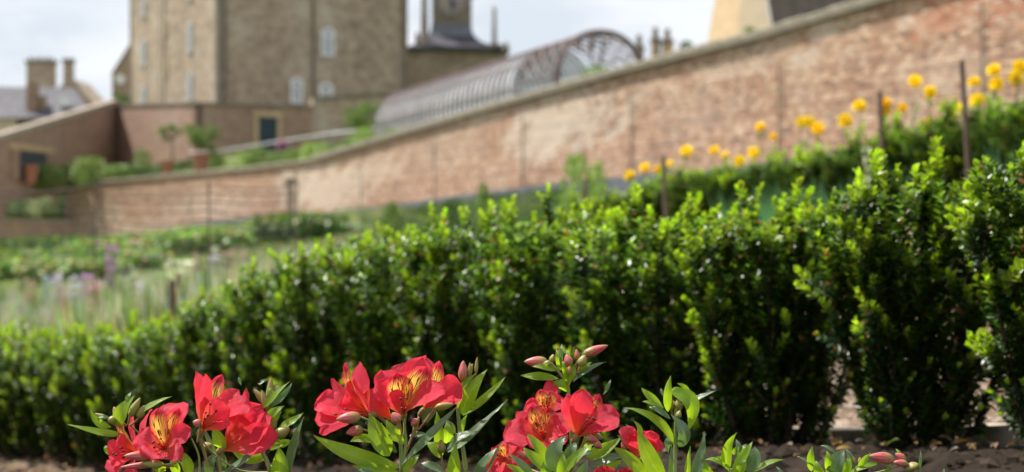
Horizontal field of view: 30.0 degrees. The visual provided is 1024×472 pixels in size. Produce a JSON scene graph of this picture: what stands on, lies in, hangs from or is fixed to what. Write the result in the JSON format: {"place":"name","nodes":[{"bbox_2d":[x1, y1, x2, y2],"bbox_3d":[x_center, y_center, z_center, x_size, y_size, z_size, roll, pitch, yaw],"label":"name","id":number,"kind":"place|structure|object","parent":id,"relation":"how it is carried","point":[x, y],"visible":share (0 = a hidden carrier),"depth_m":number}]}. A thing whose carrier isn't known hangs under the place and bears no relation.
{"place":"outdoors","nodes":[
{"label":"outdoors","id":0,"kind":"place"},
{"bbox_2d":[7,194,64,217],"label":"grass bank","id":1,"kind":"structure","parent":0,"point":[28,213],"depth_m":114.21},
{"bbox_2d":[22,57,103,118],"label":"stone house","id":2,"kind":"structure","parent":0,"point":[42,72],"depth_m":164.25},
{"bbox_2d":[111,44,129,103],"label":"gabled annex","id":3,"kind":"object","parent":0,"point":[120,73],"visible":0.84,"depth_m":138.00},
{"bbox_2d":[91,152,323,180],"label":"terrace","id":4,"kind":"structure","parent":0,"point":[191,169],"depth_m":103.99},
{"bbox_2d":[23,165,38,182],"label":"terracotta pot","id":5,"kind":"object","parent":4,"relation":"on","point":[30,173],"visible":1,"depth_m":103.71},
{"bbox_2d":[116,102,202,166],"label":"yard wall","id":6,"kind":"structure","parent":4,"relation":"on","point":[138,124],"depth_m":114.16},
{"bbox_2d":[192,152,209,171],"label":"terracotta pot","id":7,"kind":"object","parent":4,"relation":"on","point":[200,161],"visible":0.9,"depth_m":99.69},
{"bbox_2d":[181,123,219,153],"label":"tree","id":8,"kind":"object","parent":7,"relation":"in","point":[199,140],"visible":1,"depth_m":102.64},
{"bbox_2d":[193,102,312,160],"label":"yard wall","id":9,"kind":"structure","parent":4,"relation":"on","point":[240,124],"depth_m":109.71},
{"bbox_2d":[259,117,276,150],"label":"door","id":10,"kind":"structure","parent":9,"relation":"in","point":[267,125],"depth_m":110.10},
{"bbox_2d":[189,128,375,167],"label":"hand rail","id":11,"kind":"object","parent":4,"relation":"on","point":[218,151],"visible":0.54,"depth_m":103.96},
{"bbox_2d":[309,92,404,152],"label":"stone yard wall","id":12,"kind":"structure","parent":4,"relation":"on","point":[328,115],"depth_m":112.36},
{"bbox_2d":[0,0,771,100],"label":"sky","id":13,"kind":"structure","parent":0,"point":[94,33]},
{"bbox_2d":[0,170,1023,471],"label":"garden ground","id":14,"kind":"structure","parent":0,"point":[938,462],"depth_m":3.39},
{"bbox_2d":[6,200,29,217],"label":"border shrub","id":15,"kind":"object","parent":14,"relation":"on","point":[22,207],"visible":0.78,"depth_m":113.25},
{"bbox_2d":[0,316,60,459],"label":"hedge shrub","id":16,"kind":"object","parent":14,"relation":"on","point":[6,435],"visible":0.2,"depth_m":7.48},
{"bbox_2d":[22,277,38,319],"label":"pink flower","id":17,"kind":"object","parent":14,"relation":"on","point":[26,294],"visible":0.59,"depth_m":16.99},
{"bbox_2d":[0,217,78,239],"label":"brick wall","id":18,"kind":"structure","parent":14,"relation":"on","point":[46,228],"depth_m":108.92},
{"bbox_2d":[0,319,97,459],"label":"hedge shrub","id":19,"kind":"object","parent":14,"relation":"on","point":[24,420],"visible":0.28,"depth_m":7.17},
{"bbox_2d":[31,163,69,190],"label":"border shrub","id":20,"kind":"object","parent":14,"relation":"on","point":[45,180],"visible":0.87,"depth_m":105.75},
{"bbox_2d":[49,272,64,311],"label":"lilac flower","id":21,"kind":"object","parent":14,"relation":"on","point":[57,294],"visible":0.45,"depth_m":15.98},
{"bbox_2d":[0,233,114,249],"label":"hedge","id":22,"kind":"object","parent":14,"relation":"on","point":[33,239],"visible":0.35,"depth_m":53.98},
{"bbox_2d":[0,100,117,201],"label":"yard wall","id":23,"kind":"structure","parent":14,"relation":"on","point":[66,138],"depth_m":109.26},
{"bbox_2d":[20,150,46,180],"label":"door","id":24,"kind":"structure","parent":23,"relation":"in","point":[26,157],"depth_m":105.06},
{"bbox_2d":[51,164,85,185],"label":"border shrub","id":25,"kind":"object","parent":14,"relation":"on","point":[69,173],"visible":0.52,"depth_m":107.72},
{"bbox_2d":[0,256,137,283],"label":"hedge","id":26,"kind":"object","parent":14,"relation":"on","point":[9,273],"visible":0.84,"depth_m":29.03},
{"bbox_2d":[17,320,121,463],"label":"hedge shrub","id":27,"kind":"object","parent":14,"relation":"on","point":[54,435],"visible":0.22,"depth_m":6.86},
{"bbox_2d":[64,185,74,217],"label":"wall pier","id":28,"kind":"structure","parent":14,"relation":"on","point":[67,206],"depth_m":109.15},
{"bbox_2d":[68,275,81,317],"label":"lilac flower","id":29,"kind":"object","parent":14,"relation":"on","point":[74,291],"visible":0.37,"depth_m":15.48},
{"bbox_2d":[0,246,174,270],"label":"hedge","id":30,"kind":"object","parent":14,"relation":"on","point":[143,262],"visible":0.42,"depth_m":35.14},
{"bbox_2d":[67,156,107,185],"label":"border shrub","id":31,"kind":"object","parent":14,"relation":"on","point":[90,171],"visible":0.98,"depth_m":105.73},
{"bbox_2d":[48,310,153,469],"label":"hedge shrub","id":32,"kind":"object","parent":14,"relation":"on","point":[93,445],"visible":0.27,"depth_m":6.55},
{"bbox_2d":[104,243,119,293],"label":"purple flower","id":33,"kind":"object","parent":14,"relation":"on","point":[111,260],"visible":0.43,"depth_m":18.98},
{"bbox_2d":[99,164,134,179],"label":"border shrub","id":34,"kind":"object","parent":14,"relation":"on","point":[113,167],"visible":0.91,"depth_m":104.77},
{"bbox_2d":[114,164,158,177],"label":"border shrub","id":35,"kind":"object","parent":14,"relation":"on","point":[143,168],"visible":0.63,"depth_m":105.50},
{"bbox_2d":[82,309,196,470],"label":"hedge shrub","id":36,"kind":"object","parent":14,"relation":"on","point":[117,392],"visible":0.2,"depth_m":6.22},
{"bbox_2d":[68,393,215,471],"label":"peruvian lily","id":37,"kind":"object","parent":14,"relation":"on","point":[167,433],"visible":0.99,"depth_m":1.90},
{"bbox_2d":[131,149,152,175],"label":"border shrub","id":38,"kind":"object","parent":14,"relation":"on","point":[139,159],"visible":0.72,"depth_m":106.88},
{"bbox_2d":[0,180,297,305],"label":"garden netting","id":39,"kind":"object","parent":14,"relation":"on","point":[94,219],"visible":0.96,"depth_m":14.00},
{"bbox_2d":[155,123,183,172],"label":"tree","id":40,"kind":"object","parent":14,"relation":"on","point":[171,128],"visible":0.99,"depth_m":103.96},
{"bbox_2d":[117,306,225,465],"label":"hedge shrub","id":41,"kind":"object","parent":14,"relation":"on","point":[164,382],"visible":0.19,"depth_m":5.91},
{"bbox_2d":[168,280,175,319],"bbox_3d":[-1.567,0.535,8.800,0.036,0.667,0.036,0,0,0],"label":"wooden stake","id":42,"kind":"object","parent":14,"relation":"on","point":[171,296],"visible":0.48,"depth_m":8.79},
{"bbox_2d":[0,236,359,340],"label":"meadow planting","id":43,"kind":"object","parent":14,"relation":"on","point":[153,302],"visible":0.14,"depth_m":11.29},
{"bbox_2d":[163,260,198,281],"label":"white flower","id":44,"kind":"object","parent":14,"relation":"on","point":[187,271],"visible":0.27,"depth_m":18.94},
{"bbox_2d":[0,204,410,300],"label":"kitchen garden crops","id":45,"kind":"object","parent":14,"relation":"on","point":[5,285],"visible":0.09,"depth_m":38.37},
{"bbox_2d":[58,215,362,256],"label":"hedge","id":46,"kind":"object","parent":14,"relation":"on","point":[191,249],"visible":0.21,"depth_m":41.47},
{"bbox_2d":[208,153,234,166],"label":"border shrub","id":47,"kind":"object","parent":14,"relation":"on","point":[213,157],"visible":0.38,"depth_m":103.56},
{"bbox_2d":[158,285,289,461],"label":"hedge shrub","id":48,"kind":"object","parent":14,"relation":"on","point":[203,353],"visible":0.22,"depth_m":5.62},
{"bbox_2d":[194,371,303,471],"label":"peruvian lily","id":49,"kind":"object","parent":14,"relation":"on","point":[252,435],"visible":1,"depth_m":1.90},
{"bbox_2d":[245,147,270,164],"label":"border shrub","id":50,"kind":"object","parent":14,"relation":"on","point":[259,154],"visible":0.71,"depth_m":99.81},
{"bbox_2d":[202,242,348,461],"bbox_3d":[-0.623,0.350,5.383,0.498,0.671,0.491,0,0,0],"label":"hedge shrub","id":51,"kind":"object","parent":14,"relation":"on","point":[250,318],"visible":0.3,"depth_m":5.28},
{"bbox_2d":[279,149,308,161],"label":"border shrub","id":52,"kind":"object","parent":14,"relation":"on","point":[296,152],"visible":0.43,"depth_m":93.79},
{"bbox_2d":[250,211,354,244],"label":"hedge","id":53,"kind":"object","parent":14,"relation":"on","point":[313,225],"visible":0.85,"depth_m":39.33},
{"bbox_2d":[295,142,329,160],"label":"border shrub","id":54,"kind":"object","parent":14,"relation":"on","point":[311,146],"visible":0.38,"depth_m":91.77},
{"bbox_2d":[261,229,424,464],"bbox_3d":[-0.433,0.318,5.076,0.479,0.673,0.486,0,0,0],"label":"hedge shrub","id":55,"kind":"object","parent":14,"relation":"on","point":[323,367],"visible":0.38,"depth_m":4.99},
{"bbox_2d":[349,127,376,143],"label":"border shrub","id":56,"kind":"object","parent":14,"relation":"on","point":[369,132],"visible":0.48,"depth_m":79.87},
{"bbox_2d":[343,101,389,138],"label":"bush","id":57,"kind":"object","parent":14,"relation":"on","point":[352,118],"visible":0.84,"depth_m":87.73},
{"bbox_2d":[313,355,462,471],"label":"peruvian lily","id":58,"kind":"object","parent":14,"relation":"on","point":[402,389],"visible":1,"depth_m":1.88},
{"bbox_2d":[379,200,403,235],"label":"green shrub","id":59,"kind":"object","parent":14,"relation":"on","point":[394,212],"visible":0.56,"depth_m":33.96},
{"bbox_2d":[312,202,490,460],"bbox_3d":[-0.251,0.262,4.761,0.489,0.701,0.510,0,0,0],"label":"hedge shrub","id":60,"kind":"object","parent":14,"relation":"on","point":[375,351],"visible":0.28,"depth_m":4.66},
{"bbox_2d":[319,181,576,258],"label":"border planting","id":61,"kind":"object","parent":14,"relation":"on","point":[526,205],"visible":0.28,"depth_m":44.89},
{"bbox_2d":[439,197,463,231],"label":"dark shrub","id":62,"kind":"object","parent":14,"relation":"on","point":[451,204],"visible":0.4,"depth_m":32.95},
{"bbox_2d":[421,357,507,471],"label":"peruvian lily","id":63,"kind":"object","parent":14,"relation":"on","point":[468,403],"visible":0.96,"depth_m":1.92},
{"bbox_2d":[382,194,572,457],"bbox_3d":[-0.061,0.240,4.449,0.493,0.678,0.507,0,0,0],"label":"hedge shrub","id":64,"kind":"object","parent":14,"relation":"on","point":[439,303],"visible":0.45,"depth_m":4.36},
{"bbox_2d":[474,182,491,232],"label":"green shrub","id":65,"kind":"object","parent":14,"relation":"on","point":[486,196],"visible":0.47,"depth_m":29.97},
{"bbox_2d":[374,29,642,136],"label":"glasshouse vault","id":66,"kind":"object","parent":14,"relation":"on","point":[500,73],"visible":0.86,"depth_m":68.24},
{"bbox_2d":[0,437,1023,471],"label":"soil clods","id":67,"kind":"object","parent":14,"relation":"on","point":[788,452],"visible":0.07,"depth_m":3.24},
{"bbox_2d":[0,432,1023,471],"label":"leaf litter","id":68,"kind":"object","parent":14,"relation":"on","point":[973,446],"visible":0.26,"depth_m":3.58},
{"bbox_2d":[126,125,962,234],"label":"path edging","id":69,"kind":"object","parent":14,"relation":"on","point":[621,184],"visible":0.18,"depth_m":51.55},
{"bbox_2d":[70,0,1023,236],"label":"garden wall","id":70,"kind":"structure","parent":14,"relation":"on","point":[834,62],"depth_m":47.64},
{"bbox_2d":[287,179,293,212],"label":"wall pier","id":71,"kind":"structure","parent":70,"relation":"in","point":[291,181],"depth_m":80.67},
{"bbox_2d":[980,2,982,115],"bbox_3d":[8.533,-3.055,34.712,0.055,2.400,0.046,0,0,0],"label":"training post","id":72,"kind":"object","parent":70,"relation":"attached to","point":[981,3],"visible":0.57,"depth_m":34.70},
{"bbox_2d":[506,434,595,471],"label":"peruvian lily","id":73,"kind":"object","parent":14,"relation":"on","point":[543,458],"visible":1,"depth_m":1.83},
{"bbox_2d":[486,380,632,471],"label":"peruvian lily","id":74,"kind":"object","parent":14,"relation":"on","point":[583,412],"visible":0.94,"depth_m":1.92},
{"bbox_2d":[453,182,676,451],"bbox_3d":[0.138,0.211,4.135,0.531,0.660,0.501,0,0,0],"label":"hedge shrub","id":75,"kind":"object","parent":14,"relation":"on","point":[516,345],"visible":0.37,"depth_m":4.04},
{"bbox_2d":[521,344,610,471],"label":"peruvian lily","id":76,"kind":"object","parent":14,"relation":"on","point":[570,372],"visible":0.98,"depth_m":1.97},
{"bbox_2d":[556,152,599,212],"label":"lime shrub","id":77,"kind":"object","parent":14,"relation":"on","point":[576,162],"visible":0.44,"depth_m":14.47},
{"bbox_2d":[588,157,606,200],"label":"lime shrub","id":78,"kind":"object","parent":14,"relation":"on","point":[599,175],"visible":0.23,"depth_m":14.79},
{"bbox_2d":[554,186,641,228],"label":"hedge shrub","id":79,"kind":"object","parent":14,"relation":"on","point":[573,200],"visible":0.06,"depth_m":12.51},
{"bbox_2d":[590,177,676,226],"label":"hedge shrub","id":80,"kind":"object","parent":14,"relation":"on","point":[612,201],"visible":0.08,"depth_m":12.06},
{"bbox_2d":[613,421,664,471],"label":"peruvian lily","id":81,"kind":"object","parent":14,"relation":"on","point":[647,447],"visible":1,"depth_m":1.91},
{"bbox_2d":[549,183,766,452],"bbox_3d":[0.316,0.193,3.824,0.485,0.604,0.501,0,0,0],"label":"hedge shrub","id":82,"kind":"object","parent":14,"relation":"on","point":[642,332],"visible":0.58,"depth_m":3.72},
{"bbox_2d":[661,156,668,223],"bbox_3d":[0.863,-0.119,10.700,0.058,0.661,0.029,0,0,0],"label":"wooden stake","id":83,"kind":"object","parent":14,"relation":"on","point":[664,187],"visible":0.66,"depth_m":10.69},
{"bbox_2d":[623,376,713,471],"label":"peruvian lily","id":84,"kind":"object","parent":14,"relation":"on","point":[686,396],"visible":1,"depth_m":1.90},
{"bbox_2d":[619,165,719,243],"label":"hedge shrub","id":85,"kind":"object","parent":14,"relation":"on","point":[650,196],"visible":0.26,"depth_m":11.56},
{"bbox_2d":[661,155,758,225],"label":"hedge shrub","id":86,"kind":"object","parent":14,"relation":"on","point":[676,186],"visible":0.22,"depth_m":11.21},
{"bbox_2d":[413,342,1009,430],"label":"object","id":87,"kind":"object","parent":14,"relation":"on","point":[845,422],"visible":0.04,"depth_m":4.43},
{"bbox_2d":[702,185,766,221],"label":"strap leaf clump","id":88,"kind":"object","parent":14,"relation":"on","point":[724,207],"visible":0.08,"depth_m":8.59},
{"bbox_2d":[705,433,783,471],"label":"peruvian lily","id":89,"kind":"object","parent":14,"relation":"on","point":[747,460],"visible":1,"depth_m":1.89},
{"bbox_2d":[695,147,796,221],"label":"hedge shrub","id":90,"kind":"object","parent":14,"relation":"on","point":[727,180],"visible":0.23,"depth_m":10.77},
{"bbox_2d":[672,176,867,446],"bbox_3d":[0.483,0.167,3.531,0.385,0.560,0.390,0,0,0],"label":"hedge shrub","id":91,"kind":"object","parent":14,"relation":"on","point":[753,337],"visible":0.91,"depth_m":3.46},
{"bbox_2d":[744,180,809,233],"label":"strap leaf clump","id":92,"kind":"object","parent":14,"relation":"on","point":[767,212],"visible":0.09,"depth_m":7.95},
{"bbox_2d":[708,0,850,41],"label":"steep gabled hall","id":93,"kind":"structure","parent":14,"relation":"on","point":[730,18],"depth_m":90.98},
{"bbox_2d":[736,148,838,228],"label":"hedge shrub","id":94,"kind":"object","parent":14,"relation":"on","point":[755,169],"visible":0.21,"depth_m":10.41},
{"bbox_2d":[766,177,850,259],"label":"strap leaf clump","id":95,"kind":"object","parent":14,"relation":"on","point":[802,198],"visible":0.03,"depth_m":7.39},
{"bbox_2d":[810,121,824,152],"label":"yellow flower","id":96,"kind":"object","parent":14,"relation":"on","point":[819,125],"visible":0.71,"depth_m":10.90},
{"bbox_2d":[772,142,872,217],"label":"hedge shrub","id":97,"kind":"object","parent":14,"relation":"on","point":[813,169],"visible":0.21,"depth_m":9.97},
{"bbox_2d":[664,423,1023,446],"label":"stone kerb","id":98,"kind":"structure","parent":14,"relation":"on","point":[1002,434],"depth_m":3.32},
{"bbox_2d":[837,113,852,144],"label":"yellow flower","id":99,"kind":"object","parent":14,"relation":"on","point":[847,118],"visible":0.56,"depth_m":10.66},
{"bbox_2d":[850,99,867,140],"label":"yellow flower","id":100,"kind":"object","parent":14,"relation":"on","point":[858,104],"visible":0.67,"depth_m":10.54},
{"bbox_2d":[812,122,918,204],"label":"hedge shrub","id":101,"kind":"object","parent":14,"relation":"on","point":[841,162],"visible":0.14,"depth_m":9.62},
{"bbox_2d":[797,445,944,471],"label":"peruvian lily","id":102,"kind":"object","parent":14,"relation":"on","point":[834,462],"visible":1,"depth_m":1.90},
{"bbox_2d":[877,90,885,168],"bbox_3d":[1.748,-0.309,9.000,0.056,0.751,0.027,0,0,0],"label":"wooden stake","id":103,"kind":"object","parent":14,"relation":"on","point":[880,120],"visible":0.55,"depth_m":8.99},
{"bbox_2d":[793,135,1011,447],"bbox_3d":[0.692,0.119,3.224,0.443,0.582,0.404,0,0,0],"label":"hedge shrub","id":104,"kind":"object","parent":14,"relation":"on","point":[896,350],"visible":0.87,"depth_m":3.12},
{"bbox_2d":[904,74,922,131],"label":"yellow flower","id":105,"kind":"object","parent":14,"relation":"on","point":[914,80],"visible":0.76,"depth_m":10.05},
{"bbox_2d":[853,110,982,212],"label":"hedge shrub","id":106,"kind":"object","parent":14,"relation":"on","point":[893,146],"visible":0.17,"depth_m":9.17},
{"bbox_2d":[922,85,938,124],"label":"yellow flower","id":107,"kind":"object","parent":14,"relation":"on","point":[930,92],"visible":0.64,"depth_m":9.91},
{"bbox_2d":[898,93,1014,198],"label":"hedge shrub","id":108,"kind":"object","parent":14,"relation":"on","point":[954,168],"visible":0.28,"depth_m":8.79},
{"bbox_2d":[959,59,971,179],"bbox_3d":[1.979,-0.364,8.300,0.075,0.805,0.026,0,0,0],"label":"wooden stake","id":109,"kind":"object","parent":14,"relation":"on","point":[965,116],"visible":0.66,"depth_m":8.29},
{"bbox_2d":[939,95,1021,177],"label":"hedge shrub","id":110,"kind":"object","parent":14,"relation":"on","point":[981,139],"visible":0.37,"depth_m":8.44},
{"bbox_2d":[943,140,1023,444],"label":"hedge shrub","id":111,"kind":"object","parent":14,"relation":"on","point":[1000,294],"visible":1,"depth_m":2.85},
{"bbox_2d":[986,62,1000,105],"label":"yellow flower","id":112,"kind":"object","parent":14,"relation":"on","point":[993,69],"visible":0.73,"depth_m":9.36},
{"bbox_2d":[983,76,1006,104],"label":"yellow flower","id":113,"kind":"object","parent":14,"relation":"on","point":[996,82],"visible":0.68,"depth_m":9.33},
{"bbox_2d":[988,97,1023,164],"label":"hedge shrub","id":114,"kind":"object","parent":14,"relation":"on","point":[1016,116],"visible":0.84,"depth_m":7.97},
{"bbox_2d":[1005,71,1023,108],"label":"yellow flower","id":115,"kind":"object","parent":14,"relation":"on","point":[1012,76],"visible":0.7,"depth_m":9.16},
{"bbox_2d":[1007,59,1023,103],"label":"yellow flower","id":116,"kind":"object","parent":14,"relation":"on","point":[1017,66],"visible":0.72,"depth_m":9.13},
{"bbox_2d":[650,27,660,56],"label":"chimney stack","id":117,"kind":"object","parent":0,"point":[655,40],"visible":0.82,"depth_m":94.88},
{"bbox_2d":[661,28,673,53],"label":"chimney stack","id":118,"kind":"object","parent":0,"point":[667,42],"visible":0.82,"depth_m":94.86},
{"bbox_3d":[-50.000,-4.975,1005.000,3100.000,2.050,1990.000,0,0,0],"label":"castle ground","id":119,"kind":"structure","parent":0,"visible":0},
{"bbox_2d":[0,82,86,131],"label":"slate roofed house","id":120,"kind":"structure","parent":119,"relation":"on","point":[30,102],"depth_m":150.90},
{"bbox_2d":[130,0,407,108],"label":"castle tower house","id":121,"kind":"structure","parent":119,"relation":"on","point":[288,52],"depth_m":121.70},
{"bbox_2d":[187,22,192,51],"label":"window","id":122,"kind":"structure","parent":121,"relation":"in","point":[189,25],"depth_m":121.84},
{"bbox_2d":[290,77,303,102],"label":"window","id":123,"kind":"structure","parent":121,"relation":"in","point":[296,84],"depth_m":120.54},
{"bbox_2d":[318,83,333,96],"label":"window","id":124,"kind":"structure","parent":121,"relation":"in","point":[326,89],"depth_m":121.54},
{"bbox_2d":[320,28,335,56],"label":"window","id":125,"kind":"structure","parent":121,"relation":"in","point":[327,34],"depth_m":121.63},
{"bbox_2d":[408,0,510,125],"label":"clock tower","id":126,"kind":"structure","parent":119,"relation":"on","point":[450,44],"depth_m":133.19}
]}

